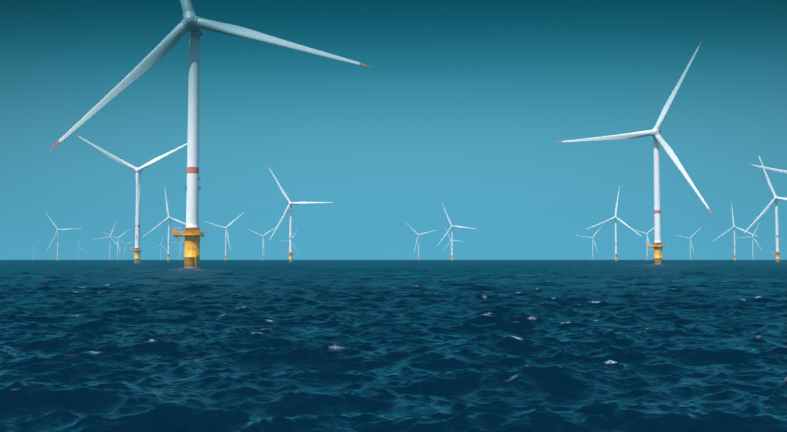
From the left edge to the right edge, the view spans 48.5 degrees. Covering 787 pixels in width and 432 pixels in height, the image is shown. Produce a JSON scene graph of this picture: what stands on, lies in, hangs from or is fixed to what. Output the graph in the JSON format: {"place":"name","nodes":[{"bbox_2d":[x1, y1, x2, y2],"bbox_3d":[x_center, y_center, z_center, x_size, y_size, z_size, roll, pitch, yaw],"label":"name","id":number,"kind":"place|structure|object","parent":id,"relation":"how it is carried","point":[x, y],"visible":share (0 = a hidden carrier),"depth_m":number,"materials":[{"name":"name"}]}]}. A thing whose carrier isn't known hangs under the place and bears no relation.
{"place":"outdoors","nodes":[
{"label":"outdoors","id":0,"kind":"place"},
{"bbox_2d":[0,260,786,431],"bbox_3d":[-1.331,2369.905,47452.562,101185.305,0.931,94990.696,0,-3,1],"label":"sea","id":1,"kind":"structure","parent":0,"point":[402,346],"depth_m":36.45,"materials":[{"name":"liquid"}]},
{"bbox_2d":[46,213,82,260],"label":"wind turbine","id":2,"kind":"object","parent":1,"relation":"on","point":[58,230],"visible":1,"depth_m":3011.56,"materials":[{"name":"metal"}]},
{"bbox_2d":[93,223,119,259],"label":"wind turbine","id":3,"kind":"object","parent":1,"relation":"on","point":[109,257],"visible":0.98,"depth_m":3935.49,"materials":[{"name":"metal"}]},
{"bbox_2d":[105,229,129,259],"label":"wind turbine","id":4,"kind":"object","parent":1,"relation":"on","point":[117,257],"visible":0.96,"depth_m":4191.94,"materials":[{"name":"metal"}]},
{"bbox_2d":[120,240,134,259],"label":"wind turbine","id":5,"kind":"object","parent":1,"relation":"on","point":[125,248],"visible":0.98,"depth_m":5948.04,"materials":[{"name":"metal"}]},
{"bbox_2d":[75,134,199,262],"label":"wind turbine","id":6,"kind":"object","parent":1,"relation":"on","point":[137,249],"visible":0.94,"depth_m":999.28,"materials":[{"name":"metal"}]},
{"bbox_2d":[143,190,185,260],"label":"wind turbine","id":7,"kind":"object","parent":1,"relation":"on","point":[168,218],"visible":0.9,"depth_m":2128.43,"materials":[{"name":"metal"}]},
{"bbox_2d":[50,0,369,267],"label":"wind turbine","id":8,"kind":"object","parent":1,"relation":"on","point":[193,24],"visible":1,"depth_m":372.47,"materials":[{"name":"metal"}]},
{"bbox_2d":[202,212,243,260],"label":"wind turbine","id":9,"kind":"object","parent":1,"relation":"on","point":[226,236],"visible":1,"depth_m":2834.36,"materials":[{"name":"metal"}]},
{"bbox_2d":[246,227,275,259],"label":"wind turbine","id":10,"kind":"object","parent":1,"relation":"on","point":[263,242],"visible":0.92,"depth_m":3804.59,"materials":[{"name":"metal"}]},
{"bbox_2d":[268,166,333,261],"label":"wind turbine","id":11,"kind":"object","parent":1,"relation":"on","point":[290,205],"visible":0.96,"depth_m":1591.02,"materials":[{"name":"metal"}]},
{"bbox_2d":[409,226,434,259],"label":"wind turbine","id":12,"kind":"object","parent":1,"relation":"on","point":[418,257],"visible":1,"depth_m":3629.89,"materials":[{"name":"metal"}]},
{"bbox_2d":[436,204,474,260],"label":"wind turbine","id":13,"kind":"object","parent":1,"relation":"on","point":[451,228],"visible":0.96,"depth_m":2673.14,"materials":[{"name":"metal"}]},
{"bbox_2d":[577,225,602,259],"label":"wind turbine","id":14,"kind":"object","parent":1,"relation":"on","point":[592,242],"visible":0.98,"depth_m":4085.42,"materials":[{"name":"metal"}]},
{"bbox_2d":[585,185,641,260],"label":"wind turbine","id":15,"kind":"object","parent":1,"relation":"on","point":[621,221],"visible":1,"depth_m":2110.16,"materials":[{"name":"metal"}]},
{"bbox_2d":[559,41,711,263],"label":"wind turbine","id":16,"kind":"object","parent":1,"relation":"on","point":[655,133],"visible":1,"depth_m":701.40,"materials":[{"name":"metal"}]},
{"bbox_2d":[633,228,653,260],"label":"wind turbine","id":17,"kind":"object","parent":1,"relation":"on","point":[647,240],"visible":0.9,"depth_m":3466.88,"materials":[{"name":"metal"}]},
{"bbox_2d":[673,231,696,259],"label":"wind turbine","id":18,"kind":"object","parent":1,"relation":"on","point":[690,243],"visible":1,"depth_m":4213.02,"materials":[{"name":"metal"}]},
{"bbox_2d":[713,202,757,260],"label":"wind turbine","id":19,"kind":"object","parent":1,"relation":"on","point":[734,227],"visible":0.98,"depth_m":2716.88,"materials":[{"name":"metal"}]},
{"bbox_2d":[741,221,761,259],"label":"wind turbine","id":20,"kind":"object","parent":1,"relation":"on","point":[752,242],"visible":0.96,"depth_m":3945.70,"materials":[{"name":"metal"}]},
{"bbox_2d":[742,154,786,261],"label":"wind turbine","id":21,"kind":"object","parent":1,"relation":"on","point":[777,253],"visible":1,"depth_m":1452.19,"materials":[{"name":"metal"}]},
{"bbox_2d":[749,164,786,173],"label":"wind turbine","id":22,"kind":"object","parent":1,"relation":"on","point":[782,171],"visible":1,"depth_m":1107.54,"materials":[{"name":"metal"}]},
{"bbox_2d":[0,0,786,259],"label":"sky","id":23,"kind":"structure","parent":0,"point":[466,107],"materials":[{"name":"blue"}]}
]}

